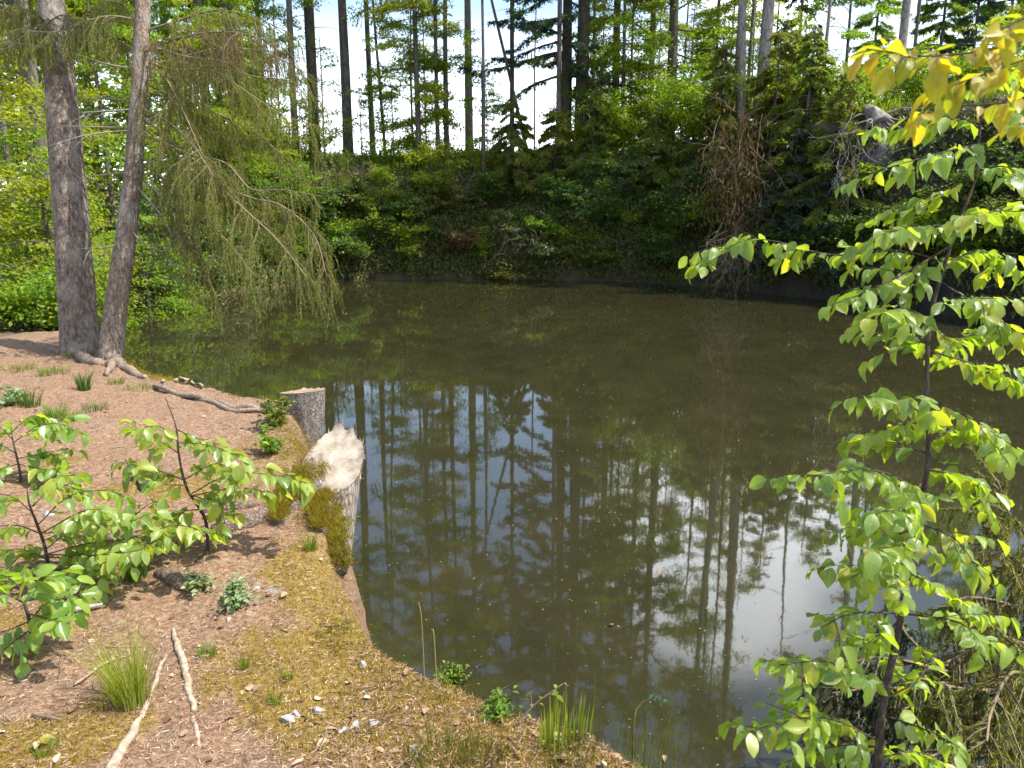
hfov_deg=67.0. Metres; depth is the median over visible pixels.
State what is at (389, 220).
shrub
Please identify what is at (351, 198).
shrub
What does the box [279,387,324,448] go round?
tree stump
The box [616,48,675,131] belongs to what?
thin sapling
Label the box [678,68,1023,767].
beech sapling
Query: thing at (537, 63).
young tree
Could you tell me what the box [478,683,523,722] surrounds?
nettle plant
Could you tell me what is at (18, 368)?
grass tuft
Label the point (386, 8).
beech tree
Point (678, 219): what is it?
shrub
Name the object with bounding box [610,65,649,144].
thin sapling
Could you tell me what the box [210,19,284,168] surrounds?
young beech
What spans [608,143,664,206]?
shrub
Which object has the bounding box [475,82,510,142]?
thin sapling
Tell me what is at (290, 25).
beech tree
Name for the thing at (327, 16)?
sky
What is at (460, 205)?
shrub
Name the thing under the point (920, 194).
shrub
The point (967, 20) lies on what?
spruce tree
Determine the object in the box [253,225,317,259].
shrub
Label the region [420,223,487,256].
shrub
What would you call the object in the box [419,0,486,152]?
young tree
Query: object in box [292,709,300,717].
stone
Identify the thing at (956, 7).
larch tree
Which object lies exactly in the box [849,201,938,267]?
shrub
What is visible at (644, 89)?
thin sapling
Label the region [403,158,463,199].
shrub
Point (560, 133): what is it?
spruce
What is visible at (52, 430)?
beech seedling
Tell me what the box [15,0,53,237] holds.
spruce tree
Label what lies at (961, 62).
bush
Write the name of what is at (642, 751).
reed clump
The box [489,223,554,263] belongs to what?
dead brush
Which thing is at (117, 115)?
young beech
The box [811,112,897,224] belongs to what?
dead brush
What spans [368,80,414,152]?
thin sapling
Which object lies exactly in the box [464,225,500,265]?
shrub
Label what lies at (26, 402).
grass tuft
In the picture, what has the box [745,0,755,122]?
young tree
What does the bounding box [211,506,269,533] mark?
fallen bark slab
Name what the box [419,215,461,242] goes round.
shrub
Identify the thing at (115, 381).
grass tuft
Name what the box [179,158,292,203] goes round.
bush
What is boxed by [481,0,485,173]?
young tree
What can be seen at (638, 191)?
shrub
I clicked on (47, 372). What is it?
grass tuft
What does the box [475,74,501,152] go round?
thin sapling
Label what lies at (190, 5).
spruce tree
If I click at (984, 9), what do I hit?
larch tree
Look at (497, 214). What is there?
shrub
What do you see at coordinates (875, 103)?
bank grass
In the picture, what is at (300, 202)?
shrub
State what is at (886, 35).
larch tree
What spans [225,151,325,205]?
shrub
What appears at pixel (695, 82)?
thin sapling
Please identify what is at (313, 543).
grass tuft
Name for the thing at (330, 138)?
bush
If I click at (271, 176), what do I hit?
shrub
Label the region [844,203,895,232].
shrub
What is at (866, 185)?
shrub
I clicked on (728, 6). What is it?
beech tree
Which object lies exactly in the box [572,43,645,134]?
thin sapling
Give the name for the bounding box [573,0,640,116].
young beech
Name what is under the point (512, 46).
spruce tree
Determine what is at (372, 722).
stone
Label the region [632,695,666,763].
willow twig
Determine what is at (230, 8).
spruce tree
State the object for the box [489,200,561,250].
shrub
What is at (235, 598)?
thistle plant
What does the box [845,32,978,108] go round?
bush
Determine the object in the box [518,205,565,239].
shrub
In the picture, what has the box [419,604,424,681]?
grass stalk
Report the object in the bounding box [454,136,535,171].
bush
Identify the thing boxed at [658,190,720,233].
shrub
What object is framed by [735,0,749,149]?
pine tree
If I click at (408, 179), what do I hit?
shrub
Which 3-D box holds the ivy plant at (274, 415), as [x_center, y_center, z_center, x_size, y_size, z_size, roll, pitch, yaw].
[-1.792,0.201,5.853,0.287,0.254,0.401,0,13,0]
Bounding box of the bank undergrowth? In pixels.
[0,85,1023,330]
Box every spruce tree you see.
[0,0,17,188]
[0,0,91,223]
[0,0,163,364]
[0,0,355,412]
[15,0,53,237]
[30,0,153,192]
[75,2,181,123]
[153,0,225,175]
[169,0,260,171]
[183,0,225,162]
[227,4,244,144]
[457,0,665,146]
[484,0,522,150]
[535,0,576,160]
[606,0,627,143]
[647,11,657,115]
[771,0,829,77]
[924,0,1019,79]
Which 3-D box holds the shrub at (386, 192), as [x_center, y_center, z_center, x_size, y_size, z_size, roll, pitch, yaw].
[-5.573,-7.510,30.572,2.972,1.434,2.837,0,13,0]
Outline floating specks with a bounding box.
[146,282,1020,764]
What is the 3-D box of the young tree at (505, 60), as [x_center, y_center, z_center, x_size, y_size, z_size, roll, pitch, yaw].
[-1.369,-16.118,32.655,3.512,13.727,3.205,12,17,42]
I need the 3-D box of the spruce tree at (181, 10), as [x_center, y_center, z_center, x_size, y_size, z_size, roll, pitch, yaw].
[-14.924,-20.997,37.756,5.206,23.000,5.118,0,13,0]
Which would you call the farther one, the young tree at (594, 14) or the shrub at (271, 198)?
the young tree at (594, 14)
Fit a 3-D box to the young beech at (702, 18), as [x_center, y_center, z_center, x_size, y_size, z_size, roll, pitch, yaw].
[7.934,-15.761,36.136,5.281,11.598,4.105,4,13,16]
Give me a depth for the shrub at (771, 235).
24.15 m
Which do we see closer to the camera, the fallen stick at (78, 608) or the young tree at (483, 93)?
the fallen stick at (78, 608)
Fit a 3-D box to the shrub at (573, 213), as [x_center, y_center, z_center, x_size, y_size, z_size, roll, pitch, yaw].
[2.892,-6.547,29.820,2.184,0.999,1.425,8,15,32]
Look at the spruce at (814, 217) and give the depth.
22.35 m
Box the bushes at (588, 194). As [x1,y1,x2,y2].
[28,64,1023,291]
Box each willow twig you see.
[514,682,567,726]
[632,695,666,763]
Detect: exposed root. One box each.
[105,654,166,767]
[190,716,199,746]
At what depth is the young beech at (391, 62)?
35.89 m
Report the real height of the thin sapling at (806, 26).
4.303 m
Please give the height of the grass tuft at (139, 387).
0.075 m
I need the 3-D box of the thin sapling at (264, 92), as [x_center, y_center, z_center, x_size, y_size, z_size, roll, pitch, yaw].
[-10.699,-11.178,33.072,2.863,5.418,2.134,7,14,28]
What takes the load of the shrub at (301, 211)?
on the ground at (144, 404)
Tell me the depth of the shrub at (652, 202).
29.23 m
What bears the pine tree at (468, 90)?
on the ground at (144, 404)
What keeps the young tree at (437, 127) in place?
on the ground at (144, 404)
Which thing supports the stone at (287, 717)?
on the ground at (144, 404)
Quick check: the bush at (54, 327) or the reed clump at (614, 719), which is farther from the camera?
the bush at (54, 327)
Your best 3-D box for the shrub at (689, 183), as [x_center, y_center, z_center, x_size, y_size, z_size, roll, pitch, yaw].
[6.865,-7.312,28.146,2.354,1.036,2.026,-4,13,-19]
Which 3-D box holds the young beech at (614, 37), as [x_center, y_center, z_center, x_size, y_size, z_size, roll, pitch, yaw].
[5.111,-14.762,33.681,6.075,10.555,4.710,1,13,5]
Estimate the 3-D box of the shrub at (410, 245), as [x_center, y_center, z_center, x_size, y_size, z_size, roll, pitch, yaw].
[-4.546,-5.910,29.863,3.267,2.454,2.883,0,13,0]
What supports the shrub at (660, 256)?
on the ground at (144, 404)
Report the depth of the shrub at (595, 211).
28.84 m
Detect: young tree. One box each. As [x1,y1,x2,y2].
[372,0,386,155]
[377,0,476,154]
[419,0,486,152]
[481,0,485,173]
[490,0,527,147]
[505,6,554,149]
[591,0,595,90]
[733,21,737,107]
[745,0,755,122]
[907,0,921,101]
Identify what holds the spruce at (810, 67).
on the ground at (144, 404)
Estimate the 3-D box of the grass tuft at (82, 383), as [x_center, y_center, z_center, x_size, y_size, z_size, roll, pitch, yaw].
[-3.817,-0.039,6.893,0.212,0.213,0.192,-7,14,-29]
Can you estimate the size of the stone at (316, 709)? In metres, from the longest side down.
0.049 x 0.043 x 0.043 m
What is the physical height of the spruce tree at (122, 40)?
22.000 m
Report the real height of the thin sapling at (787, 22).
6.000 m
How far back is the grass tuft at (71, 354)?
8.67 m
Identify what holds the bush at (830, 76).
on the ground at (144, 404)
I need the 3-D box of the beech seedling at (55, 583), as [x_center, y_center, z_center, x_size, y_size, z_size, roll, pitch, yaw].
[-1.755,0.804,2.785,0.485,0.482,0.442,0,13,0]
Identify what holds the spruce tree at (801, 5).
on the ground at (144, 404)
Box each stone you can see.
[41,509,54,516]
[266,588,277,592]
[280,714,294,722]
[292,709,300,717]
[313,706,325,714]
[338,726,347,733]
[349,719,359,729]
[359,661,365,668]
[368,719,379,725]
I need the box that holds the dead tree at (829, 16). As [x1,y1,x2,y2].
[802,0,854,117]
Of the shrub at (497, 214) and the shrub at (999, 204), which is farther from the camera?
the shrub at (497, 214)
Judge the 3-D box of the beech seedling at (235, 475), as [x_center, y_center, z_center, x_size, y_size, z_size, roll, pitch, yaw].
[-1.439,0.466,3.638,1.036,0.806,0.464,0,13,0]
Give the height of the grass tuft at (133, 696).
0.544 m
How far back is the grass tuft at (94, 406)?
6.18 m
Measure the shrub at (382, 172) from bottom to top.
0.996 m
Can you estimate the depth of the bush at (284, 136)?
30.33 m
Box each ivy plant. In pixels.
[252,420,285,454]
[254,395,295,427]
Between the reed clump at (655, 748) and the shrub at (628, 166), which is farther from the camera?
the shrub at (628, 166)
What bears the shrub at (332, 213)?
on the ground at (144, 404)
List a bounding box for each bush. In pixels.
[0,238,139,331]
[0,254,110,330]
[0,263,128,331]
[4,221,160,294]
[92,174,230,233]
[97,287,147,330]
[102,246,198,293]
[111,201,272,247]
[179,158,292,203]
[184,107,320,170]
[212,84,329,177]
[262,107,356,161]
[324,146,390,165]
[345,127,454,167]
[394,131,499,172]
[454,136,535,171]
[516,143,578,159]
[536,96,649,150]
[595,76,691,145]
[630,68,754,144]
[653,79,774,148]
[717,54,825,123]
[745,53,866,112]
[772,47,927,107]
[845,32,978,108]
[888,43,1018,96]
[948,11,1023,92]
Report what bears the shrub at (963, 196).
on the ground at (144, 404)
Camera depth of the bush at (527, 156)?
32.74 m
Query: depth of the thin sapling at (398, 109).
35.62 m
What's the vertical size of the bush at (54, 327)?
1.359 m
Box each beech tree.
[205,0,319,140]
[286,0,328,162]
[294,1,345,163]
[328,0,353,157]
[342,0,479,154]
[364,0,375,154]
[550,0,701,149]
[564,0,591,141]
[606,0,735,142]
[679,0,779,91]
[803,0,917,89]
[951,0,1023,65]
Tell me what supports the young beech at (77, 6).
on the ground at (144, 404)
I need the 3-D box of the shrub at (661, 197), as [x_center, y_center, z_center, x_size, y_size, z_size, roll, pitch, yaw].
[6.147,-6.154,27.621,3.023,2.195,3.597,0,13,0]
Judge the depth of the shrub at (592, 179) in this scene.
30.10 m
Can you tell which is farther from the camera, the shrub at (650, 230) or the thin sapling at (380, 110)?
the thin sapling at (380, 110)
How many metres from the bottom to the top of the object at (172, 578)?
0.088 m
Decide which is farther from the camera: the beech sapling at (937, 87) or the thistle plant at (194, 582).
the thistle plant at (194, 582)
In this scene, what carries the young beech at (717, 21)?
on the ground at (144, 404)
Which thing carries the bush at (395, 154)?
on the ground at (144, 404)
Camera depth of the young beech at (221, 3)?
30.07 m
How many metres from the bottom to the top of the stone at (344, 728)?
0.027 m
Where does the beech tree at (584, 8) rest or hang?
on the ground at (144, 404)
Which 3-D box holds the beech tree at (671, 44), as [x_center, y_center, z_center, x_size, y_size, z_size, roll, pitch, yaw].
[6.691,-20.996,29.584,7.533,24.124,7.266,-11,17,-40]
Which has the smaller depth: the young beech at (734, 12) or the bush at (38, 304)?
the bush at (38, 304)
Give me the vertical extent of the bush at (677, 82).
2.866 m
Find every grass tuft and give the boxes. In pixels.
[0,361,37,372]
[11,387,45,407]
[23,730,61,757]
[33,363,72,376]
[35,401,69,418]
[49,563,179,713]
[56,406,84,421]
[59,347,97,358]
[70,370,93,390]
[77,400,110,412]
[103,374,126,385]
[124,379,153,391]
[140,462,165,480]
[193,638,217,659]
[236,651,251,670]
[266,687,283,706]
[280,666,295,680]
[296,529,318,551]
[397,709,484,767]
[451,722,511,767]
[542,722,599,767]
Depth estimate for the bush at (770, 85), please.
26.49 m
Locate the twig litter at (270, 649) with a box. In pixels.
[0,371,677,767]
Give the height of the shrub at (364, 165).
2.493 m
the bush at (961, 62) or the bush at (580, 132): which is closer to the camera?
the bush at (961, 62)
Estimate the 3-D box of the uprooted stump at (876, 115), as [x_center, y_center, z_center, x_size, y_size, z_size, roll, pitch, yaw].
[10.643,-7.247,22.086,2.041,1.474,1.283,2,13,10]
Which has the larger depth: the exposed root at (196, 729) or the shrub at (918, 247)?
the shrub at (918, 247)
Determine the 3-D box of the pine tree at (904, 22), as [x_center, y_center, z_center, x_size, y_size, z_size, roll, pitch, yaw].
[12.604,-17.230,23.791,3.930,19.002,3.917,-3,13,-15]
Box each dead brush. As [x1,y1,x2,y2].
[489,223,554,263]
[636,55,840,282]
[699,210,767,296]
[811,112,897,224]
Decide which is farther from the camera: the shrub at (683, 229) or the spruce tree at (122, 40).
the spruce tree at (122, 40)
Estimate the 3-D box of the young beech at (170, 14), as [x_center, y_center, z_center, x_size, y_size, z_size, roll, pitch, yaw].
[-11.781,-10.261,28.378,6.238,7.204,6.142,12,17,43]
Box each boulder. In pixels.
[810,118,883,142]
[854,130,903,179]
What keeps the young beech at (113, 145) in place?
on the ground at (144, 404)
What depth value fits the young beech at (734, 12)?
34.96 m
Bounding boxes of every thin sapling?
[242,53,287,117]
[253,63,285,145]
[299,31,358,151]
[343,88,387,154]
[353,64,404,158]
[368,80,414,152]
[379,36,440,147]
[422,80,459,151]
[454,54,520,149]
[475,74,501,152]
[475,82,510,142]
[548,72,574,117]
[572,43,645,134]
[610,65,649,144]
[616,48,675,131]
[623,56,658,141]
[635,53,667,121]
[683,71,702,132]
[687,26,735,136]
[746,27,776,105]
[757,0,812,77]
[773,10,824,94]
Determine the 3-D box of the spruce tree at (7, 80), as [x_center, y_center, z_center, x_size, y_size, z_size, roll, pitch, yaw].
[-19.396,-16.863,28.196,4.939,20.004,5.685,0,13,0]
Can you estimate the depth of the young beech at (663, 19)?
37.60 m
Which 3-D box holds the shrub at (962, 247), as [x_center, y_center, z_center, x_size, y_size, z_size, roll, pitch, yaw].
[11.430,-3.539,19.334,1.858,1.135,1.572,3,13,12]
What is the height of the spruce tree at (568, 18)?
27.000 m
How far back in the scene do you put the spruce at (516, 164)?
30.60 m
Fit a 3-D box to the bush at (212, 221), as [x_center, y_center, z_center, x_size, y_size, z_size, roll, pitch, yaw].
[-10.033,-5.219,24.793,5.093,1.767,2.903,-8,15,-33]
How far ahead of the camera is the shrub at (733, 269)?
25.64 m
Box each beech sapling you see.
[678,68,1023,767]
[840,13,1023,147]
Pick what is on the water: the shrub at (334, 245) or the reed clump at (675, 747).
the reed clump at (675, 747)
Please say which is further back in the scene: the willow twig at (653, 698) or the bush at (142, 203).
the bush at (142, 203)
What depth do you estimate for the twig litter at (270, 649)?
2.66 m
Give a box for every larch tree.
[848,0,902,96]
[906,0,976,102]
[972,0,1023,65]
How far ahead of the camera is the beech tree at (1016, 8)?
25.36 m
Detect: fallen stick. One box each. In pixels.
[32,713,61,720]
[74,658,115,684]
[75,603,102,611]
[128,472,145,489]
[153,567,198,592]
[171,627,196,711]
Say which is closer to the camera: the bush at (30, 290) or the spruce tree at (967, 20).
the bush at (30, 290)
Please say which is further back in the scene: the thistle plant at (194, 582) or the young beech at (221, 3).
the young beech at (221, 3)
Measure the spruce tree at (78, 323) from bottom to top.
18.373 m
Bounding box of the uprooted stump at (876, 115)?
[847,104,911,155]
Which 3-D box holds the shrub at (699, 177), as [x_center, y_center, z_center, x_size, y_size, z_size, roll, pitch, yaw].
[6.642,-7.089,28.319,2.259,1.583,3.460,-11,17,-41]
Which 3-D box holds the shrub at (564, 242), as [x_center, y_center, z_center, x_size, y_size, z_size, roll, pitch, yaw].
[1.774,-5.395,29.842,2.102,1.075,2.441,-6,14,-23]
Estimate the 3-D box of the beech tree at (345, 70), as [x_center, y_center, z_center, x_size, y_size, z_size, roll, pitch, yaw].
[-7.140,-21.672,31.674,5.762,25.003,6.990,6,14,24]
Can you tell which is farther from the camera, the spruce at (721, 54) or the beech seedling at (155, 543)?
the spruce at (721, 54)
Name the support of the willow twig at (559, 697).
on the ground at (144, 404)
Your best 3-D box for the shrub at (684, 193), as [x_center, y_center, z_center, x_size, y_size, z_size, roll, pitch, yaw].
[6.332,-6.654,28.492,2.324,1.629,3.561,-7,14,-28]
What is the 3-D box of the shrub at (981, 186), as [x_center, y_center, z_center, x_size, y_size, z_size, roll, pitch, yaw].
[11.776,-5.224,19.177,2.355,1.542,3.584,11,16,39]
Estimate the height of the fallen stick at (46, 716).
0.021 m
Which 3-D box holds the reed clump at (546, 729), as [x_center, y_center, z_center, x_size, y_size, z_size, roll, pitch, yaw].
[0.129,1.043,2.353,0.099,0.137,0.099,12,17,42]
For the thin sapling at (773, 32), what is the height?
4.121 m
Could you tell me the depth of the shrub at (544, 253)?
29.48 m
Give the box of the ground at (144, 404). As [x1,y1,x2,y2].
[0,96,1023,767]
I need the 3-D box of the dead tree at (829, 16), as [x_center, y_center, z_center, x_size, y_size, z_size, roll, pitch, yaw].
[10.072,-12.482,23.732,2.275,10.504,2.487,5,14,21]
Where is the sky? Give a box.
[0,0,1022,190]
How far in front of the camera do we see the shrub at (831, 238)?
22.05 m
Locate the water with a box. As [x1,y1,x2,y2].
[99,279,1023,767]
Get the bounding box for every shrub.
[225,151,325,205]
[231,182,302,216]
[246,233,317,266]
[253,166,350,221]
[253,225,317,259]
[255,195,309,222]
[265,162,305,181]
[273,220,319,240]
[281,191,310,213]
[303,190,379,223]
[303,210,352,243]
[303,220,372,259]
[314,218,368,240]
[315,168,387,210]
[332,214,375,234]
[334,234,374,265]
[338,159,387,197]
[341,229,375,258]
[344,176,405,210]
[346,215,404,252]
[355,198,436,261]
[358,161,395,185]
[367,185,431,221]
[375,178,465,218]
[396,161,462,192]
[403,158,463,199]
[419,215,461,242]
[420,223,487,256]
[425,175,505,213]
[458,166,542,208]
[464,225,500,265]
[478,259,537,281]
[481,208,531,230]
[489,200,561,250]
[512,234,592,264]
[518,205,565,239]
[524,172,594,212]
[531,235,585,256]
[543,169,612,201]
[554,217,605,244]
[556,143,623,182]
[557,237,634,269]
[559,201,611,222]
[565,177,661,234]
[607,185,648,204]
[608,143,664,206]
[611,206,682,243]
[632,230,691,268]
[633,205,670,234]
[639,180,725,242]
[644,187,672,206]
[651,168,726,205]
[652,181,723,222]
[652,192,736,231]
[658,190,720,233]
[662,208,705,238]
[671,170,712,193]
[685,146,765,187]
[706,242,755,274]
[751,222,805,277]
[781,211,869,254]
[782,248,860,279]
[794,204,915,252]
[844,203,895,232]
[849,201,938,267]
[854,147,894,193]
[874,188,973,225]
[878,192,1017,253]
[918,193,1023,250]
[921,185,1023,246]
[930,228,995,264]
[942,140,1023,202]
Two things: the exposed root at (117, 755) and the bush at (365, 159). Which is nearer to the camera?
the exposed root at (117, 755)
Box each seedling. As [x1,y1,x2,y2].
[0,413,91,489]
[0,472,228,613]
[0,564,97,678]
[101,499,185,562]
[103,532,156,582]
[110,397,315,551]
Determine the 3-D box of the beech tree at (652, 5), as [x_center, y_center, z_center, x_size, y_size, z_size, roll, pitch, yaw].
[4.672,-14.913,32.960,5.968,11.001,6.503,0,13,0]
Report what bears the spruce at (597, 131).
on the ground at (144, 404)
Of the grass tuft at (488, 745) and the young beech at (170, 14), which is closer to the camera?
the grass tuft at (488, 745)
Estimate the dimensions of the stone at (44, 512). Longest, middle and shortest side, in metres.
0.076 x 0.049 x 0.048 m
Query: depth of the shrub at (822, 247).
23.10 m
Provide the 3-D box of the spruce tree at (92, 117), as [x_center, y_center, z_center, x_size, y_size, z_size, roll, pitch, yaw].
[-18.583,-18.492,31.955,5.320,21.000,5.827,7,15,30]
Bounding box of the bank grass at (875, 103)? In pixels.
[89,83,1021,220]
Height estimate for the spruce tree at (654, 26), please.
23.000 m
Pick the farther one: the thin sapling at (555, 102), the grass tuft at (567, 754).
the thin sapling at (555, 102)
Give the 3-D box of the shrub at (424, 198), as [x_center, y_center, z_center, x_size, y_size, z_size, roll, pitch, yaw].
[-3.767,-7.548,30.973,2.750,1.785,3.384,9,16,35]
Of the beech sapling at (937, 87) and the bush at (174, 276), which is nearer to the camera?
the beech sapling at (937, 87)
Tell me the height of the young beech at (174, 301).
3.925 m
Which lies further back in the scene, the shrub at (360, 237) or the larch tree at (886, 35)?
the larch tree at (886, 35)
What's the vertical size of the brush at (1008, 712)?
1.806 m
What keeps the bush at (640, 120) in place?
on the ground at (144, 404)
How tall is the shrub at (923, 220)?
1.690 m
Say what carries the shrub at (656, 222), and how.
on the ground at (144, 404)
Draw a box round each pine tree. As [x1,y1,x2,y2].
[455,0,472,148]
[730,0,779,132]
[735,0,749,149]
[892,0,910,102]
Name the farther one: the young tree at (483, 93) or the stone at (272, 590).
the young tree at (483, 93)
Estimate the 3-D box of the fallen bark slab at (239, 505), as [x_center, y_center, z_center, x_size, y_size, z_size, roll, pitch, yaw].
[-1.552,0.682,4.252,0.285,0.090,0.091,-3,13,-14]
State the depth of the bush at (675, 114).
28.28 m
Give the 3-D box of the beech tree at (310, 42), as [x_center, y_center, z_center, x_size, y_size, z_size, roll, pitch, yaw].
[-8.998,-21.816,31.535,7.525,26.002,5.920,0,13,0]
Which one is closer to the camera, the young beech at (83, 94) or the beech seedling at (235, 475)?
the beech seedling at (235, 475)
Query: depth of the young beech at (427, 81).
34.49 m
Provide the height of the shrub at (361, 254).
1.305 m
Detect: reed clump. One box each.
[539,704,572,756]
[549,687,594,747]
[576,662,631,754]
[585,716,666,767]
[617,686,682,767]
[659,696,731,767]
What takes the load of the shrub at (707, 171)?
on the ground at (144, 404)
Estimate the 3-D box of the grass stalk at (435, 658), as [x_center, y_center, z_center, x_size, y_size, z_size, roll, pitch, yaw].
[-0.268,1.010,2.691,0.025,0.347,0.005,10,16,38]
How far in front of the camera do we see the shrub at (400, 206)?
29.99 m
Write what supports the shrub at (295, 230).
on the ground at (144, 404)
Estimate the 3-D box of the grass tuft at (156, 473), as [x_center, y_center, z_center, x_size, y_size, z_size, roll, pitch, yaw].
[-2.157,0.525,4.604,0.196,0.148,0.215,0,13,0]
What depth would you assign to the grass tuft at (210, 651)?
2.88 m
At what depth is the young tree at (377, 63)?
33.11 m
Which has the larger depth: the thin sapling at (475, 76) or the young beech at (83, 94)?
the thin sapling at (475, 76)
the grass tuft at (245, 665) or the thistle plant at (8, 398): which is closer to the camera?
the grass tuft at (245, 665)
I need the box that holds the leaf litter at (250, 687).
[0,363,633,767]
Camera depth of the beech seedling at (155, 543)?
3.58 m
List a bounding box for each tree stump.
[257,417,365,575]
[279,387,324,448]
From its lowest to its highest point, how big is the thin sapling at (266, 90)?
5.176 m
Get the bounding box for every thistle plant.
[0,384,29,408]
[179,567,221,597]
[215,573,261,612]
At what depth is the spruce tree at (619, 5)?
36.56 m
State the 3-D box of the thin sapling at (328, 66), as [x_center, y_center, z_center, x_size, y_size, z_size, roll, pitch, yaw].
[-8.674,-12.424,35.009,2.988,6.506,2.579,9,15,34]
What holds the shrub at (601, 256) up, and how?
on the ground at (144, 404)
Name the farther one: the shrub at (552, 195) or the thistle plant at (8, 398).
the shrub at (552, 195)
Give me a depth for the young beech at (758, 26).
32.41 m
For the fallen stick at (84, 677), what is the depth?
2.71 m
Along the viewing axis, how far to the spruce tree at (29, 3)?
23.94 m
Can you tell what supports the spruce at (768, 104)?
on the ground at (144, 404)
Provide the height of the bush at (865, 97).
3.059 m
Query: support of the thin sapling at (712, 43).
on the ground at (144, 404)
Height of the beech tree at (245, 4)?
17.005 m
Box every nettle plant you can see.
[429,660,471,685]
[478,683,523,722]
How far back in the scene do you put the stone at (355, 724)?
2.48 m
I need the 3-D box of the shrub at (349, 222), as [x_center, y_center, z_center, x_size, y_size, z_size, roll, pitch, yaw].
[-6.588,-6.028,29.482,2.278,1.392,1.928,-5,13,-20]
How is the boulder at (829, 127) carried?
on the ground at (144, 404)
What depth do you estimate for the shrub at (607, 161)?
29.96 m
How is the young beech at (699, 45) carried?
on the ground at (144, 404)
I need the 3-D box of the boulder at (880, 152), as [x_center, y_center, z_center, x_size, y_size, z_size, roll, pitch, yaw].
[11.035,-6.616,22.638,2.106,1.527,1.788,0,13,0]
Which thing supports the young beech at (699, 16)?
on the ground at (144, 404)
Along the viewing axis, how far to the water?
8.01 m
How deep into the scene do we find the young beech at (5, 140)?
16.64 m
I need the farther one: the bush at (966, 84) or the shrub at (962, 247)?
the bush at (966, 84)
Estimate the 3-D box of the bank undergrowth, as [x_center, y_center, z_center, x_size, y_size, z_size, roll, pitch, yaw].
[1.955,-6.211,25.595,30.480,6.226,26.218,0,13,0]
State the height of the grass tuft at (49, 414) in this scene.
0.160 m
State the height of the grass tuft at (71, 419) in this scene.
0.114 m
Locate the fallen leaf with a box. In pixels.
[38,734,52,743]
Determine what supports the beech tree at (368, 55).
on the ground at (144, 404)
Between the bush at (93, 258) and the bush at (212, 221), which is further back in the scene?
the bush at (212, 221)
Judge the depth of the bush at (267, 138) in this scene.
30.50 m
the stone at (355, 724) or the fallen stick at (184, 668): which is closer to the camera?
the stone at (355, 724)
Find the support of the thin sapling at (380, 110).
on the ground at (144, 404)
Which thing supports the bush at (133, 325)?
on the ground at (144, 404)
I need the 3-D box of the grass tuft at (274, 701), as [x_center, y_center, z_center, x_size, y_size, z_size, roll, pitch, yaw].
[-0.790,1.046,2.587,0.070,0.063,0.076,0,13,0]
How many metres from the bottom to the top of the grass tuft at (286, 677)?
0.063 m
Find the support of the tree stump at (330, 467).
on the ground at (144, 404)
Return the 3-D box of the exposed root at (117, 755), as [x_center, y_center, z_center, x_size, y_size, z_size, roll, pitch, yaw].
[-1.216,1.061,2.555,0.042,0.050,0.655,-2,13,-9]
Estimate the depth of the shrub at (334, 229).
28.78 m
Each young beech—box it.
[0,0,118,286]
[0,0,131,200]
[0,0,157,245]
[0,0,212,230]
[0,26,146,329]
[0,158,174,326]
[70,0,254,192]
[86,0,259,199]
[90,212,224,318]
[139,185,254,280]
[164,0,309,164]
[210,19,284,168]
[216,0,333,143]
[355,0,461,151]
[392,0,458,153]
[561,0,701,144]
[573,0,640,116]
[574,0,676,145]
[626,0,691,142]
[636,0,733,137]
[658,0,727,139]
[658,4,730,140]
[676,0,756,131]
[678,0,779,107]
[719,0,777,106]
[732,0,824,95]
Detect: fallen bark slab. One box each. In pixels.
[203,500,256,512]
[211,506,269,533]
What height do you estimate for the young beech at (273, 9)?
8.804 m
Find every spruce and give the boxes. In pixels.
[478,100,538,195]
[521,109,595,194]
[555,91,624,196]
[614,107,679,202]
[669,44,756,187]
[721,30,810,200]
[749,27,839,204]
[753,128,816,265]
[772,71,886,239]
[772,152,871,286]
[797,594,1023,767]
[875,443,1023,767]
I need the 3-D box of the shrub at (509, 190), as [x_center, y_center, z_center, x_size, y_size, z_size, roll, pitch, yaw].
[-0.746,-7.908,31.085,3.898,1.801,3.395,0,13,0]
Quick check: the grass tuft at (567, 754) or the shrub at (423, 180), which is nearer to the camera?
the grass tuft at (567, 754)
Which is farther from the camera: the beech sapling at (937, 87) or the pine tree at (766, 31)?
the pine tree at (766, 31)
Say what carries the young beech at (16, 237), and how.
on the ground at (144, 404)
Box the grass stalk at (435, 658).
[431,629,436,685]
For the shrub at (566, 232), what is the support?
on the ground at (144, 404)
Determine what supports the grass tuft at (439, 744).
on the ground at (144, 404)
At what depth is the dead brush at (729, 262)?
23.87 m
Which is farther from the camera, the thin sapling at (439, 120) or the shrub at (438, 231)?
the thin sapling at (439, 120)
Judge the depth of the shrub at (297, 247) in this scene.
27.32 m
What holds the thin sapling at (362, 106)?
on the ground at (144, 404)
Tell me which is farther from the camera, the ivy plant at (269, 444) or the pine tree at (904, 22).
the pine tree at (904, 22)
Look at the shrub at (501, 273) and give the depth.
29.77 m

